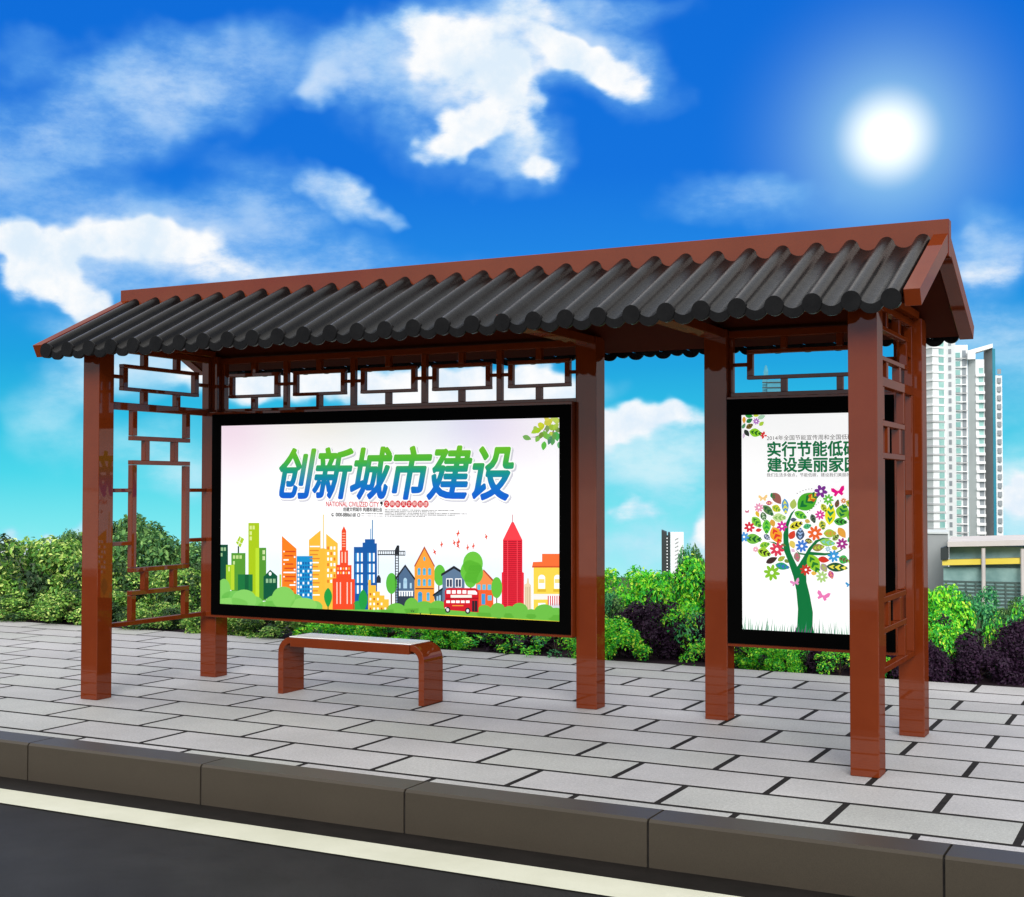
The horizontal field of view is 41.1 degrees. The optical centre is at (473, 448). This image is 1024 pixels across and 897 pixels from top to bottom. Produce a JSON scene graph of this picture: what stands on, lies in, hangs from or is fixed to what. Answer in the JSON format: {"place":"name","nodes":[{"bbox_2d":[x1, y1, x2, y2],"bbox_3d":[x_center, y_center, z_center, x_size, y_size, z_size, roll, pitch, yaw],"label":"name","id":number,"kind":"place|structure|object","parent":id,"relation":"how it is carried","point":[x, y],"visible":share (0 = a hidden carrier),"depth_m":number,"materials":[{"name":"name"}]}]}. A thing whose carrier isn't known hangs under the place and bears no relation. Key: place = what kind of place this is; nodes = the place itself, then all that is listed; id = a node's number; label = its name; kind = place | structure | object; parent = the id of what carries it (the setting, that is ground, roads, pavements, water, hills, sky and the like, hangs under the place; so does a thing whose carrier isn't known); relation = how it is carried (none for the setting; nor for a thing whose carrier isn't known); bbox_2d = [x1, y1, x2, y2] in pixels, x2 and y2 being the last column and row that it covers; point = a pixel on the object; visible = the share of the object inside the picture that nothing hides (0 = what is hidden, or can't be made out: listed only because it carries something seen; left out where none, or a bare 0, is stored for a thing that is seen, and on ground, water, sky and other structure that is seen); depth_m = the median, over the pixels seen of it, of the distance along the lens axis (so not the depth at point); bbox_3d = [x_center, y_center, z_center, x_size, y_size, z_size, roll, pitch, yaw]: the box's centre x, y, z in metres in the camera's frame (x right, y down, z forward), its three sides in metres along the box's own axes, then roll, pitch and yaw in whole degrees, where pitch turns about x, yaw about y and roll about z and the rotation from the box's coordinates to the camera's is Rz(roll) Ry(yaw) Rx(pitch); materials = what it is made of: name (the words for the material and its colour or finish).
{"place":"outdoors","nodes":[
{"label":"outdoors","id":0,"kind":"place"},
{"bbox_2d":[0,803,611,896],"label":"road","id":1,"kind":"structure","parent":0,"point":[46,853],"depth_m":5.71,"materials":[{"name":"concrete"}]},
{"bbox_2d":[0,788,738,896],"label":"road edge line","id":2,"kind":"object","parent":1,"relation":"on","point":[586,883],"depth_m":6.00,"materials":[{"name":"beige paint"}]},
{"bbox_2d":[0,776,853,896],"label":"gutter","id":3,"kind":"object","parent":1,"relation":"on","point":[725,886],"depth_m":6.10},
{"bbox_2d":[0,731,1023,896],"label":"kerb","id":4,"kind":"structure","parent":1,"relation":"on","point":[854,864],"depth_m":5.99,"materials":[{"name":"concrete"}]},
{"bbox_2d":[0,620,1023,851],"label":"pavement","id":5,"kind":"structure","parent":0,"point":[917,822],"depth_m":7.93,"materials":[{"name":"grey stone"}]},
{"bbox_2d":[278,633,442,705],"bbox_3d":[-0.765,1.456,9.050,1.140,0.391,0.257,-1,-2,28],"label":"bench","id":6,"kind":"object","parent":5,"relation":"on","point":[428,653],"visible":1,"depth_m":8.93,"materials":[{"name":"red paint"}]},
{"bbox_2d":[33,219,973,777],"bbox_3d":[-0.012,0.236,8.402,5.652,2.795,1.764,-1,-2,28],"label":"bus shelter","id":7,"kind":"object","parent":5,"relation":"on","point":[463,515],"visible":1,"depth_m":8.60,"materials":[{"name":"red paint"}]},
{"bbox_2d":[0,556,1023,687],"bbox_3d":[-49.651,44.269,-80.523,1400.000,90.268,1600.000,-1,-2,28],"label":"ground","id":8,"kind":"structure","parent":0,"point":[986,680],"depth_m":11.64,"materials":[{"name":"soil"}]},
{"bbox_2d":[0,590,69,621],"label":"shrub","id":9,"kind":"object","parent":8,"relation":"on","point":[12,600],"visible":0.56,"depth_m":14.18,"materials":[{"name":"green plant"}]},
{"bbox_2d":[0,533,81,620],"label":"shrub","id":10,"kind":"object","parent":8,"relation":"on","point":[48,558],"visible":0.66,"depth_m":14.81,"materials":[{"name":"green plant"}]},
{"bbox_2d":[57,529,81,540],"bbox_3d":[-5.016,1.538,17.296,0.671,1.070,0.763,0,-2,12],"label":"leafy tree","id":11,"kind":"object","parent":8,"relation":"on","point":[69,533],"visible":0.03,"depth_m":17.23,"materials":[{"name":"green plant"}]},
{"bbox_2d":[29,588,126,624],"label":"shrub","id":12,"kind":"object","parent":8,"relation":"on","point":[57,608],"visible":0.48,"depth_m":13.92,"materials":[{"name":"green plant"}]},
{"bbox_2d":[45,550,151,621],"bbox_3d":[-4.045,1.509,14.706,1.025,0.827,1.074,-1,-2,43],"label":"shrub","id":13,"kind":"object","parent":8,"relation":"on","point":[74,572],"visible":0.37,"depth_m":14.52,"materials":[{"name":"green plant"}]},
{"bbox_2d":[72,521,144,589],"bbox_3d":[-4.537,1.478,16.858,0.962,1.188,1.048,-1,-2,25],"label":"leafy tree","id":14,"kind":"object","parent":8,"relation":"on","point":[79,537],"depth_m":16.81,"materials":[{"name":"green plant"}]},
{"bbox_2d":[112,572,168,618],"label":"shrub","id":15,"kind":"object","parent":8,"relation":"on","point":[136,581],"visible":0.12,"depth_m":14.55,"materials":[{"name":"green plant"}]},
{"bbox_2d":[112,513,180,604],"bbox_3d":[-4.018,1.439,16.911,1.604,1.301,1.558,0,-2,-2],"label":"leafy tree","id":16,"kind":"object","parent":8,"relation":"on","point":[158,550],"visible":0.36,"depth_m":16.47,"materials":[{"name":"green plant"}]},
{"bbox_2d":[114,601,190,629],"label":"shrub","id":17,"kind":"object","parent":8,"relation":"on","point":[159,610],"visible":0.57,"depth_m":13.49,"materials":[{"name":"green plant"}]},
{"bbox_2d":[137,563,200,617],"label":"shrub","id":18,"kind":"object","parent":8,"relation":"on","point":[186,576],"visible":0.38,"depth_m":14.35,"materials":[{"name":"green plant"}]},
{"bbox_2d":[166,541,200,607],"bbox_3d":[-3.281,1.571,16.641,1.057,0.963,0.930,-1,-2,23],"label":"leafy tree","id":19,"kind":"object","parent":8,"relation":"on","point":[194,553],"visible":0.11,"depth_m":16.37,"materials":[{"name":"green plant"}]},
{"bbox_2d":[177,607,256,634],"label":"shrub","id":20,"kind":"object","parent":8,"relation":"on","point":[194,625],"visible":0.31,"depth_m":13.05,"materials":[{"name":"green plant"}]},
{"bbox_2d":[229,618,317,638],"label":"shrub","id":21,"kind":"object","parent":8,"relation":"on","point":[270,628],"visible":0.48,"depth_m":12.77,"materials":[{"name":"green plant"}]},
{"bbox_2d":[292,622,361,635],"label":"shrub","id":22,"kind":"object","parent":8,"relation":"on","point":[339,629],"visible":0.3,"depth_m":12.46,"materials":[{"name":"green plant"}]},
{"bbox_2d":[354,625,426,639],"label":"shrub","id":23,"kind":"object","parent":8,"relation":"on","point":[371,631],"visible":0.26,"depth_m":12.19,"materials":[{"name":"green plant"}]},
{"bbox_2d":[405,629,477,649],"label":"shrub","id":24,"kind":"object","parent":8,"relation":"on","point":[454,638],"visible":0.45,"depth_m":11.98,"materials":[{"name":"green plant"}]},
{"bbox_2d":[414,629,515,646],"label":"shrub","id":25,"kind":"object","parent":8,"relation":"on","point":[475,638],"visible":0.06,"depth_m":12.26,"materials":[{"name":"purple plant"}]},
{"bbox_2d":[459,633,529,653],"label":"shrub","id":26,"kind":"object","parent":8,"relation":"on","point":[498,647],"visible":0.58,"depth_m":11.58,"materials":[{"name":"green plant"}]},
{"bbox_2d":[474,633,574,651],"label":"shrub","id":27,"kind":"object","parent":8,"relation":"on","point":[551,641],"visible":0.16,"depth_m":11.86,"materials":[{"name":"green plant"}]},
{"bbox_2d":[521,636,575,657],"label":"shrub","id":28,"kind":"object","parent":8,"relation":"on","point":[572,644],"visible":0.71,"depth_m":11.31,"materials":[{"name":"green plant"}]},
{"bbox_2d":[566,589,625,650],"bbox_3d":[1.121,1.535,11.931,0.575,0.591,0.524,1,-2,-39],"label":"shrub","id":29,"kind":"object","parent":8,"relation":"on","point":[612,604],"visible":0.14,"depth_m":11.95,"materials":[{"name":"green plant"}]},
{"bbox_2d":[571,615,652,660],"bbox_3d":[1.162,1.590,11.310,0.661,0.397,0.654,0,-2,13],"label":"shrub","id":30,"kind":"object","parent":8,"relation":"on","point":[612,648],"visible":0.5,"depth_m":11.13,"materials":[{"name":"green plant"}]},
{"bbox_2d":[605,565,661,644],"bbox_3d":[1.399,1.489,12.664,0.870,0.813,0.932,-1,-2,27],"label":"shrub","id":31,"kind":"object","parent":8,"relation":"on","point":[639,580],"visible":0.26,"depth_m":12.53,"materials":[{"name":"green plant"}]},
{"bbox_2d":[610,600,700,659],"bbox_3d":[1.558,1.539,11.605,0.820,0.547,0.851,0,-2,17],"label":"shrub","id":32,"kind":"object","parent":8,"relation":"on","point":[658,636],"visible":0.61,"depth_m":11.36,"materials":[{"name":"purple plant"}]},
{"bbox_2d":[662,530,669,578],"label":"tower block","id":33,"kind":"structure","parent":8,"relation":"on","point":[665,552],"depth_m":514.05,"materials":[{"name":"grey concrete"}]},
{"bbox_2d":[641,553,704,644],"bbox_3d":[1.944,1.427,12.467,0.856,0.959,0.945,1,-2,-42],"label":"shrub","id":34,"kind":"object","parent":8,"relation":"on","point":[691,590],"visible":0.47,"depth_m":12.24,"materials":[{"name":"green plant"}]},
{"bbox_2d":[670,532,683,576],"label":"tower block","id":35,"kind":"structure","parent":8,"relation":"on","point":[676,541],"depth_m":553.03,"materials":[{"name":"white concrete"}]},
{"bbox_2d":[662,602,704,654],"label":"shrub","id":36,"kind":"object","parent":8,"relation":"on","point":[683,636],"visible":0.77,"depth_m":11.24,"materials":[{"name":"green plant"}]},
{"bbox_2d":[667,543,704,607],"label":"shrub","id":37,"kind":"object","parent":8,"relation":"on","point":[680,559],"visible":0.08,"depth_m":12.89,"materials":[{"name":"green plant"}]},
{"bbox_2d":[679,638,739,666],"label":"shrub","id":38,"kind":"object","parent":8,"relation":"on","point":[700,646],"visible":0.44,"depth_m":10.75,"materials":[{"name":"green plant"}]},
{"bbox_2d":[677,612,763,661],"bbox_3d":[2.052,1.554,11.354,0.703,0.496,0.750,-1,-2,44],"label":"shrub","id":39,"kind":"object","parent":8,"relation":"on","point":[699,624],"visible":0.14,"depth_m":11.27,"materials":[{"name":"purple plant"}]},
{"bbox_2d":[734,646,787,670],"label":"shrub","id":40,"kind":"object","parent":8,"relation":"on","point":[751,662],"visible":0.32,"depth_m":10.61,"materials":[{"name":"green plant"}]},
{"bbox_2d":[762,365,780,391],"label":"skyscraper","id":41,"kind":"structure","parent":8,"relation":"on","point":[771,385],"depth_m":626.39,"materials":[{"name":"blue glass"}]},
{"bbox_2d":[758,648,809,672],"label":"shrub","id":42,"kind":"object","parent":8,"relation":"on","point":[793,661],"visible":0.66,"depth_m":10.43,"materials":[{"name":"green plant"}]},
{"bbox_2d":[798,650,849,673],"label":"shrub","id":43,"kind":"object","parent":8,"relation":"on","point":[812,663],"visible":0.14,"depth_m":10.51,"materials":[{"name":"green plant"}]},
{"bbox_2d":[814,651,849,674],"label":"shrub","id":44,"kind":"object","parent":8,"relation":"on","point":[823,663],"visible":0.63,"depth_m":10.22,"materials":[{"name":"green plant"}]},
{"bbox_2d":[844,639,934,678],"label":"shrub","id":45,"kind":"object","parent":8,"relation":"on","point":[888,673],"visible":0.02,"depth_m":10.25,"materials":[{"name":"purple plant"}]},
{"bbox_2d":[885,655,895,677],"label":"shrub","id":46,"kind":"object","parent":8,"relation":"on","point":[887,658],"visible":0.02,"depth_m":10.08,"materials":[{"name":"green plant"}]},
{"bbox_2d":[886,639,954,682],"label":"shrub","id":47,"kind":"object","parent":8,"relation":"on","point":[938,671],"visible":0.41,"depth_m":9.95,"materials":[{"name":"purple plant"}]},
{"bbox_2d":[928,529,948,592],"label":"building","id":48,"kind":"structure","parent":8,"relation":"on","point":[937,540],"depth_m":156.01,"materials":[{"name":"white concrete"}]},
{"bbox_2d":[926,341,956,539],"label":"apartment tower","id":49,"kind":"structure","parent":8,"relation":"on","point":[941,438],"depth_m":394.39,"materials":[{"name":"white concrete"}]},
{"bbox_2d":[939,349,943,354],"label":"window","id":50,"kind":"structure","parent":49,"relation":"in","point":[941,351],"depth_m":395.51,"materials":[{"name":"teal glass"}]},
{"bbox_2d":[939,357,943,362],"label":"window","id":51,"kind":"structure","parent":49,"relation":"in","point":[941,359],"depth_m":395.42,"materials":[{"name":"teal glass"}]},
{"bbox_2d":[939,382,943,387],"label":"window","id":52,"kind":"structure","parent":49,"relation":"in","point":[941,384],"depth_m":395.22,"materials":[{"name":"teal glass"}]},
{"bbox_2d":[939,390,943,395],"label":"window","id":53,"kind":"structure","parent":49,"relation":"in","point":[941,392],"depth_m":395.13,"materials":[{"name":"teal glass"}]},
{"bbox_2d":[939,398,943,403],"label":"window","id":54,"kind":"structure","parent":49,"relation":"in","point":[941,400],"depth_m":395.03,"materials":[{"name":"teal glass"}]},
{"bbox_2d":[939,423,943,428],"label":"window","id":55,"kind":"structure","parent":49,"relation":"in","point":[941,425],"depth_m":394.84,"materials":[{"name":"teal glass"}]},
{"bbox_2d":[939,431,943,436],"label":"window","id":56,"kind":"structure","parent":49,"relation":"in","point":[941,433],"depth_m":394.74,"materials":[{"name":"teal glass"}]},
{"bbox_2d":[939,448,944,453],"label":"window","id":57,"kind":"structure","parent":49,"relation":"in","point":[941,450],"depth_m":394.60,"materials":[{"name":"teal glass"}]},
{"bbox_2d":[939,456,944,461],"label":"window","id":58,"kind":"structure","parent":49,"relation":"in","point":[942,458],"depth_m":394.65,"materials":[{"name":"teal glass"}]},
{"bbox_2d":[940,464,944,469],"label":"window","id":59,"kind":"structure","parent":49,"relation":"in","point":[942,466],"depth_m":394.55,"materials":[{"name":"teal glass"}]},
{"bbox_2d":[940,472,944,477],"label":"window","id":60,"kind":"structure","parent":49,"relation":"in","point":[942,474],"depth_m":394.50,"materials":[{"name":"teal glass"}]},
{"bbox_2d":[940,481,944,486],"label":"window","id":61,"kind":"structure","parent":49,"relation":"in","point":[942,483],"depth_m":394.45,"materials":[{"name":"teal glass"}]},
{"bbox_2d":[940,489,944,494],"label":"window","id":62,"kind":"structure","parent":49,"relation":"in","point":[942,491],"depth_m":394.36,"materials":[{"name":"teal glass"}]},
{"bbox_2d":[940,497,944,502],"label":"window","id":63,"kind":"structure","parent":49,"relation":"in","point":[942,499],"depth_m":394.26,"materials":[{"name":"teal glass"}]},
{"bbox_2d":[940,505,944,510],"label":"window","id":64,"kind":"structure","parent":49,"relation":"in","point":[942,507],"depth_m":394.16,"materials":[{"name":"teal glass"}]},
{"bbox_2d":[940,514,944,519],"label":"window","id":65,"kind":"structure","parent":49,"relation":"in","point":[942,516],"depth_m":394.12,"materials":[{"name":"teal glass"}]},
{"bbox_2d":[940,522,944,527],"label":"window","id":66,"kind":"structure","parent":49,"relation":"in","point":[942,524],"depth_m":394.07,"materials":[{"name":"teal glass"}]},
{"bbox_2d":[928,606,970,678],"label":"shrub","id":67,"kind":"object","parent":8,"relation":"on","point":[943,629],"visible":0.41,"depth_m":10.30,"materials":[{"name":"green plant"}]},
{"bbox_2d":[928,584,977,646],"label":"shrub","id":68,"kind":"object","parent":8,"relation":"on","point":[939,598],"visible":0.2,"depth_m":10.68,"materials":[{"name":"green plant"}]},
{"bbox_2d":[955,344,1002,535],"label":"apartment tower","id":69,"kind":"structure","parent":8,"relation":"on","point":[979,477],"depth_m":404.60,"materials":[{"name":"white concrete"}]},
{"bbox_2d":[962,350,965,357],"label":"window","id":70,"kind":"structure","parent":69,"relation":"in","point":[963,351],"depth_m":407.37,"materials":[{"name":"grey glass"}]},
{"bbox_2d":[962,376,965,383],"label":"window","id":71,"kind":"structure","parent":69,"relation":"in","point":[963,377],"depth_m":407.17,"materials":[{"name":"grey glass"}]},
{"bbox_2d":[963,428,966,435],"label":"window","id":72,"kind":"structure","parent":69,"relation":"in","point":[964,429],"depth_m":406.68,"materials":[{"name":"grey glass"}]},
{"bbox_2d":[963,463,966,470],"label":"window","id":73,"kind":"structure","parent":69,"relation":"in","point":[964,464],"depth_m":406.43,"materials":[{"name":"grey glass"}]},
{"bbox_2d":[979,403,983,408],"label":"window","id":74,"kind":"structure","parent":69,"relation":"in","point":[981,405],"depth_m":404.30,"materials":[{"name":"teal glass"}]},
{"bbox_2d":[979,420,983,425],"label":"window","id":75,"kind":"structure","parent":69,"relation":"in","point":[981,422],"depth_m":404.20,"materials":[{"name":"teal glass"}]},
{"bbox_2d":[979,429,983,434],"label":"window","id":76,"kind":"structure","parent":69,"relation":"in","point":[981,431],"depth_m":404.10,"materials":[{"name":"teal glass"}]},
{"bbox_2d":[979,438,983,443],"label":"window","id":77,"kind":"structure","parent":69,"relation":"in","point":[981,440],"depth_m":404.10,"materials":[{"name":"teal glass"}]},
{"bbox_2d":[979,447,983,452],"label":"window","id":78,"kind":"structure","parent":69,"relation":"in","point":[981,449],"depth_m":404.00,"materials":[{"name":"teal glass"}]},
{"bbox_2d":[979,455,983,460],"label":"window","id":79,"kind":"structure","parent":69,"relation":"in","point":[981,457],"depth_m":403.91,"materials":[{"name":"grey glass"}]},
{"bbox_2d":[979,464,983,469],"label":"window","id":80,"kind":"structure","parent":69,"relation":"in","point":[981,466],"depth_m":403.91,"materials":[{"name":"grey glass"}]},
{"bbox_2d":[980,517,984,522],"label":"window","id":81,"kind":"structure","parent":69,"relation":"in","point":[982,519],"depth_m":403.41,"materials":[{"name":"grey glass"}]},
{"bbox_2d":[980,526,984,531],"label":"window","id":82,"kind":"structure","parent":69,"relation":"in","point":[982,528],"depth_m":403.31,"materials":[{"name":"grey glass"}]},
{"bbox_2d":[946,585,1011,646],"bbox_3d":[4.088,1.470,10.972,0.736,0.734,0.671,-1,-2,24],"label":"shrub","id":83,"kind":"object","parent":8,"relation":"on","point":[985,613],"visible":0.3,"depth_m":10.81,"materials":[{"name":"green plant"}]},
{"bbox_2d":[937,628,1023,685],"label":"shrub","id":84,"kind":"object","parent":8,"relation":"on","point":[974,658],"visible":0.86,"depth_m":9.94,"materials":[{"name":"purple plant"}]},
{"bbox_2d":[941,535,1023,608],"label":"glass building","id":85,"kind":"structure","parent":8,"relation":"on","point":[973,565],"depth_m":140.71,"materials":[{"name":"teal glass"}]},
{"bbox_2d":[982,603,1023,674],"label":"shrub","id":86,"kind":"object","parent":8,"relation":"on","point":[1000,624],"visible":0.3,"depth_m":10.33,"materials":[{"name":"green plant"}]},
{"bbox_2d":[990,617,1023,683],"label":"shrub","id":87,"kind":"object","parent":8,"relation":"on","point":[1015,628],"visible":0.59,"depth_m":10.00,"materials":[{"name":"purple plant"}]},
{"bbox_2d":[1000,595,1023,639],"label":"shrub","id":88,"kind":"object","parent":8,"relation":"on","point":[1015,602],"visible":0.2,"depth_m":10.69,"materials":[{"name":"green plant"}]},
{"bbox_2d":[0,0,1023,577],"label":"sky","id":89,"kind":"structure","parent":0,"point":[144,143],"materials":[{"name":"blue"}]}
]}

